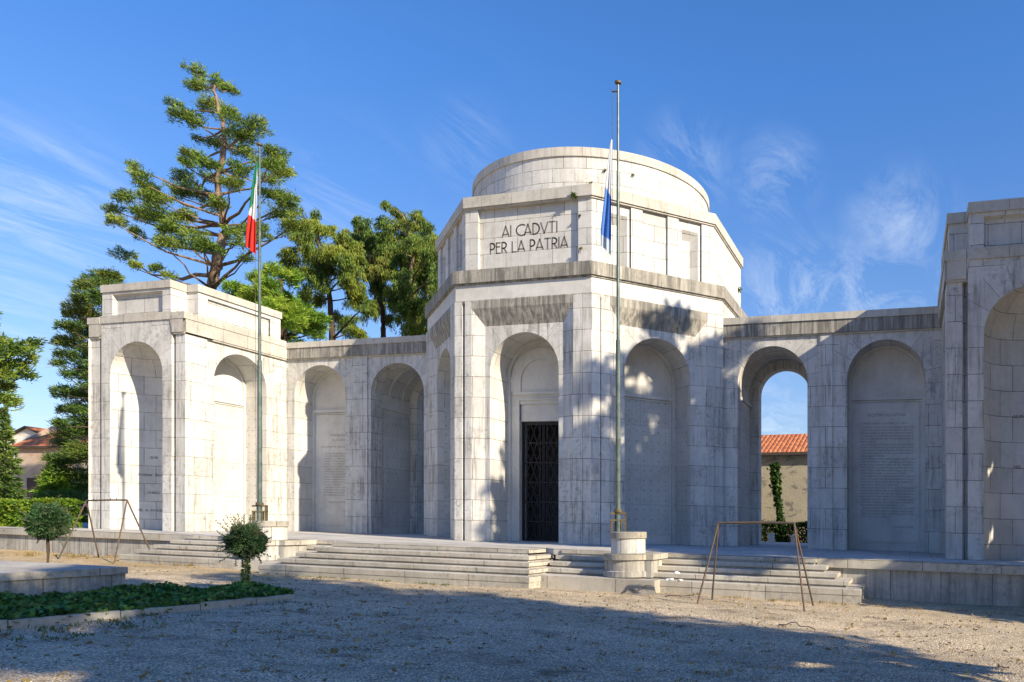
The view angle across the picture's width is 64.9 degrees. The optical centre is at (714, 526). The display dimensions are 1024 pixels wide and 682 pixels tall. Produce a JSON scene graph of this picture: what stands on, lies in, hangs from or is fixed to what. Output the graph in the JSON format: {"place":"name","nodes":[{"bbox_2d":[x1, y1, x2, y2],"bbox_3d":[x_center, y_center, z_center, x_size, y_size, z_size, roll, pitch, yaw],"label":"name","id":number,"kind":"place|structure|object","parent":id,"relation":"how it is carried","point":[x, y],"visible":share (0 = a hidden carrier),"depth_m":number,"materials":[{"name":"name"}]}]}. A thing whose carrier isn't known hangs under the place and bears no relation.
{"place":"outdoors","nodes":[
{"label":"outdoors","id":0,"kind":"place"},
{"bbox_2d":[1,551,195,565],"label":"yellow grass","id":1,"kind":"structure","parent":0,"point":[31,554],"depth_m":25.23,"materials":[{"name":"yellow plant"}]},
{"bbox_2d":[0,549,1023,681],"bbox_3d":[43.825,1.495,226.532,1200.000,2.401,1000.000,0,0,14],"label":"ground","id":2,"kind":"structure","parent":0,"point":[171,663],"depth_m":11.88,"materials":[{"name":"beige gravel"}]},
{"bbox_2d":[0,619,6,629],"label":"kerb stone","id":3,"kind":"object","parent":2,"relation":"on","point":[3,624],"visible":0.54,"depth_m":11.18,"materials":[{"name":"grey stone"}]},
{"bbox_2d":[0,406,29,499],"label":"spruce tree","id":4,"kind":"object","parent":2,"relation":"on","point":[11,481],"visible":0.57,"depth_m":39.00,"materials":[{"name":"green plant"}]},
{"bbox_2d":[0,311,48,413],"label":"cedar tree","id":5,"kind":"object","parent":2,"relation":"on","point":[18,348],"visible":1,"depth_m":29.45,"materials":[{"name":"green plant"}]},
{"bbox_2d":[4,426,44,492],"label":"gabled house","id":6,"kind":"structure","parent":2,"relation":"on","point":[23,433],"depth_m":64.76,"materials":[{"name":"paint"}]},
{"bbox_2d":[0,497,85,527],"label":"hedge","id":7,"kind":"object","parent":2,"relation":"on","point":[10,512],"visible":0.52,"depth_m":29.44,"materials":[{"name":"green plant"}]},
{"bbox_2d":[14,495,81,562],"bbox_3d":[-17.834,0.160,20.636,1.337,2.099,1.382,0,0,-27],"label":"clipped tree","id":8,"kind":"object","parent":2,"relation":"on","point":[51,521],"visible":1,"depth_m":20.43,"materials":[{"name":"green plant"}]},
{"bbox_2d":[12,425,87,514],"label":"brick house","id":9,"kind":"structure","parent":2,"relation":"on","point":[32,448],"depth_m":59.91,"materials":[{"name":"paint"}]},
{"bbox_2d":[27,478,37,496],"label":"window","id":10,"kind":"structure","parent":9,"relation":"in","point":[30,481],"depth_m":59.89,"materials":[{"name":"grey glass"}]},
{"bbox_2d":[29,462,87,521],"bbox_3d":[-33.821,-1.453,39.672,3.097,4.074,3.227,0,0,-15],"label":"spruce tree","id":11,"kind":"object","parent":2,"relation":"on","point":[48,482],"visible":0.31,"depth_m":39.35,"materials":[{"name":"green plant"}]},
{"bbox_2d":[7,610,119,629],"bbox_3d":[-10.091,1.484,11.952,0.120,0.222,1.493,0,0,22],"label":"kerb stone","id":12,"kind":"object","parent":2,"relation":"on","point":[32,622],"visible":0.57,"depth_m":11.82,"materials":[{"name":"grey stone"}]},
{"bbox_2d":[0,560,127,596],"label":"stone block","id":13,"kind":"structure","parent":2,"relation":"on","point":[29,578],"depth_m":14.58,"materials":[{"name":"white stone"}]},
{"bbox_2d":[27,265,125,516],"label":"pine tree","id":14,"kind":"object","parent":2,"relation":"on","point":[73,452],"visible":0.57,"depth_m":40.81,"materials":[{"name":"green plant"}]},
{"bbox_2d":[58,498,150,562],"bbox_3d":[-19.169,0.102,24.247,2.501,2.009,1.281,0,0,17],"label":"metal trestle","id":15,"kind":"object","parent":2,"relation":"on","point":[110,499],"visible":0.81,"depth_m":24.20,"materials":[{"name":"brown metal"}]},
{"bbox_2d":[0,580,294,622],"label":"ivy bed","id":16,"kind":"object","parent":2,"relation":"on","point":[123,597],"visible":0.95,"depth_m":13.74,"materials":[{"name":"green plant"}]},
{"bbox_2d":[212,512,271,582],"bbox_3d":[-10.225,0.585,16.671,1.094,1.830,1.320,0,0,-19],"label":"clipped tree","id":17,"kind":"object","parent":16,"relation":"in","point":[247,542],"visible":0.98,"depth_m":16.52,"materials":[{"name":"green plant"}]},
{"bbox_2d":[0,599,311,641],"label":"grass","id":18,"kind":"structure","parent":2,"relation":"on","point":[85,634],"depth_m":11.72,"materials":[{"name":"green plant"}]},
{"bbox_2d":[120,604,199,616],"bbox_3d":[-9.560,1.497,13.261,0.120,0.210,1.294,0,0,22],"label":"kerb stone","id":19,"kind":"object","parent":2,"relation":"on","point":[175,609],"visible":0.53,"depth_m":13.24,"materials":[{"name":"grey stone"}]},
{"bbox_2d":[100,58,314,289],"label":"cedar tree","id":20,"kind":"object","parent":2,"relation":"on","point":[275,162],"visible":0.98,"depth_m":44.27,"materials":[{"name":"green plant"}]},
{"bbox_2d":[196,597,255,610],"bbox_3d":[-9.116,1.490,14.387,0.120,0.232,1.086,0,0,20],"label":"kerb stone","id":21,"kind":"object","parent":2,"relation":"on","point":[218,604],"visible":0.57,"depth_m":14.30,"materials":[{"name":"grey stone"}]},
{"bbox_2d":[256,594,294,603],"bbox_3d":[-8.784,1.500,15.335,0.120,0.218,0.882,0,0,18],"label":"kerb stone","id":22,"kind":"object","parent":2,"relation":"on","point":[272,598],"visible":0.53,"depth_m":15.28,"materials":[{"name":"grey stone"}]},
{"bbox_2d":[219,258,333,342],"bbox_3d":[-21.999,-6.096,38.363,4.559,14.200,8.261,0,0,-39],"label":"tree","id":23,"kind":"object","parent":2,"relation":"on","point":[302,318],"visible":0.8,"depth_m":37.19,"materials":[{"name":"green plant"}]},
{"bbox_2d":[266,573,510,587],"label":"step weeds","id":24,"kind":"object","parent":2,"relation":"on","point":[426,582],"visible":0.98,"depth_m":20.53,"materials":[{"name":"green plant"}]},
{"bbox_2d":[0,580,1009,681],"bbox_3d":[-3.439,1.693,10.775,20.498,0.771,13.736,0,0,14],"label":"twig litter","id":25,"kind":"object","parent":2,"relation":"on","point":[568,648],"visible":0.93,"depth_m":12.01,"materials":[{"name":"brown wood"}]},
{"bbox_2d":[0,522,1023,606],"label":"stone terrace","id":26,"kind":"structure","parent":2,"relation":"on","point":[766,571],"depth_m":20.72,"materials":[{"name":"white stone"}]},
{"bbox_2d":[250,521,316,560],"bbox_3d":[-13.309,0.433,23.454,1.470,1.192,1.770,0,0,14],"label":"round pedestal","id":27,"kind":"object","parent":26,"relation":"on","point":[280,545],"visible":0.57,"depth_m":22.88,"materials":[{"name":"stone"}]},
{"bbox_2d":[252,142,267,520],"bbox_3d":[-13.803,-5.911,23.360,0.420,11.508,0.220,0,0,-6],"label":"flagpole","id":28,"kind":"object","parent":27,"relation":"on","point":[259,504],"visible":0.93,"depth_m":23.32,"materials":[{"name":"grey metal"}]},
{"bbox_2d":[246,162,257,254],"bbox_3d":[-14.080,-9.632,23.373,0.445,2.810,0.144,0,0,14],"label":"italian flag","id":29,"kind":"object","parent":28,"relation":"attached to","point":[251,234],"visible":1,"depth_m":23.34,"materials":[{"name":"fabric"}]},
{"bbox_2d":[87,147,1023,560],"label":"war memorial","id":30,"kind":"object","parent":26,"relation":"on","point":[481,409],"visible":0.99,"depth_m":28.21,"materials":[{"name":"stone"}]},
{"bbox_2d":[570,192,577,199],"bbox_3d":[-4.810,-11.341,26.349,0.296,0.287,0.295,0,0,40],"label":"weed","id":31,"kind":"object","parent":30,"relation":"on","point":[573,195],"visible":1,"depth_m":26.35,"materials":[{"name":"green plant"}]},
{"bbox_2d":[603,532,667,577],"bbox_3d":[-2.169,0.741,20.642,1.470,1.192,1.770,0,0,14],"label":"round pedestal","id":32,"kind":"object","parent":26,"relation":"on","point":[627,557],"visible":0.98,"depth_m":20.00,"materials":[{"name":"stone"}]},
{"bbox_2d":[610,80,625,531],"bbox_3d":[-2.556,-5.886,20.522,0.420,12.050,0.220,0,0,-6],"label":"flagpole","id":33,"kind":"object","parent":32,"relation":"on","point":[618,512],"visible":1,"depth_m":20.48,"materials":[{"name":"grey metal"}]},
{"bbox_2d":[601,139,611,254],"bbox_3d":[-2.890,-8.747,20.549,0.346,3.140,0.144,0,0,14],"label":"blue flag","id":34,"kind":"object","parent":33,"relation":"attached to","point":[606,231],"visible":1,"depth_m":20.52,"materials":[{"name":"fabric"}]},
{"bbox_2d":[767,533,774,542],"bbox_3d":[2.635,1.039,35.500,0.340,1.462,0.280,0,0,0],"label":"marble post","id":35,"kind":"object","parent":26,"relation":"on","point":[771,537],"visible":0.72,"depth_m":35.38,"materials":[{"name":"white stone"}]},
{"bbox_2d":[791,534,794,542],"bbox_3d":[3.670,1.071,35.500,0.240,1.468,0.233,0,0,0],"label":"marble post","id":36,"kind":"object","parent":26,"relation":"on","point":[792,538],"visible":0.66,"depth_m":35.40,"materials":[{"name":"white stone"}]},
{"bbox_2d":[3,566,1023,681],"bbox_3d":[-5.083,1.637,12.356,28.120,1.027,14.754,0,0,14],"label":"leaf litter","id":37,"kind":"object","parent":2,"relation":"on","point":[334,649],"visible":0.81,"depth_m":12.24,"materials":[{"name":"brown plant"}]},
{"bbox_2d":[621,585,651,593],"bbox_3d":[-1.937,1.565,19.168,0.771,0.222,0.126,0,0,7],"label":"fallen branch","id":38,"kind":"object","parent":2,"relation":"on","point":[635,590],"visible":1,"depth_m":19.16,"materials":[{"name":"brown wood"}]},
{"bbox_2d":[696,519,813,611],"bbox_3d":[0.952,0.847,17.622,2.501,2.009,1.280,0,0,16],"label":"metal trestle","id":39,"kind":"object","parent":2,"relation":"on","point":[759,522],"visible":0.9,"depth_m":17.59,"materials":[{"name":"brown metal"}]},
{"bbox_2d":[766,462,786,541],"bbox_3d":[3.274,-0.729,38.972,0.886,5.109,1.066,0,0,-40],"label":"climbing ivy","id":40,"kind":"object","parent":2,"relation":"on","point":[775,474],"visible":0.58,"depth_m":38.88,"materials":[{"name":"green plant"}]},
{"bbox_2d":[761,434,806,541],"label":"house","id":41,"kind":"structure","parent":2,"relation":"on","point":[788,452],"depth_m":39.79,"materials":[{"name":"paint"}]},
{"bbox_2d":[778,622,813,628],"bbox_3d":[1.501,1.848,14.078,0.765,0.195,0.096,0,0,40],"label":"fallen branch","id":42,"kind":"object","parent":2,"relation":"on","point":[796,623],"visible":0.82,"depth_m":14.07,"materials":[{"name":"brown wood"}]},
{"bbox_2d":[666,592,1023,615],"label":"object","id":43,"kind":"structure","parent":2,"relation":"on","point":[834,603],"depth_m":18.48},
{"bbox_2d":[0,0,1023,434],"label":"sky","id":44,"kind":"structure","parent":0,"point":[833,143],"materials":[{"name":"blue"}]},
{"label":"lawn","id":45,"kind":"structure","parent":0,"visible":0},
{"bbox_2d":[276,207,378,339],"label":"deodar tree","id":46,"kind":"object","parent":45,"relation":"on","point":[343,253],"visible":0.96,"depth_m":47.80,"materials":[{"name":"green plant"}]},
{"bbox_2d":[341,215,403,336],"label":"deodar tree","id":47,"kind":"object","parent":45,"relation":"on","point":[376,264],"visible":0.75,"depth_m":51.62,"materials":[{"name":"green plant"}]},
{"bbox_2d":[372,200,437,335],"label":"deodar tree","id":48,"kind":"object","parent":45,"relation":"on","point":[414,255],"visible":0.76,"depth_m":50.12,"materials":[{"name":"green plant"}]},
{"bbox_2d":[761,520,806,542],"bbox_3d":[3.631,0.745,38.443,9.103,2.162,1.369,0,0,14],"label":"hedge","id":49,"kind":"object","parent":45,"relation":"on","point":[788,529],"visible":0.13,"depth_m":38.11,"materials":[{"name":"green plant"}]}
]}

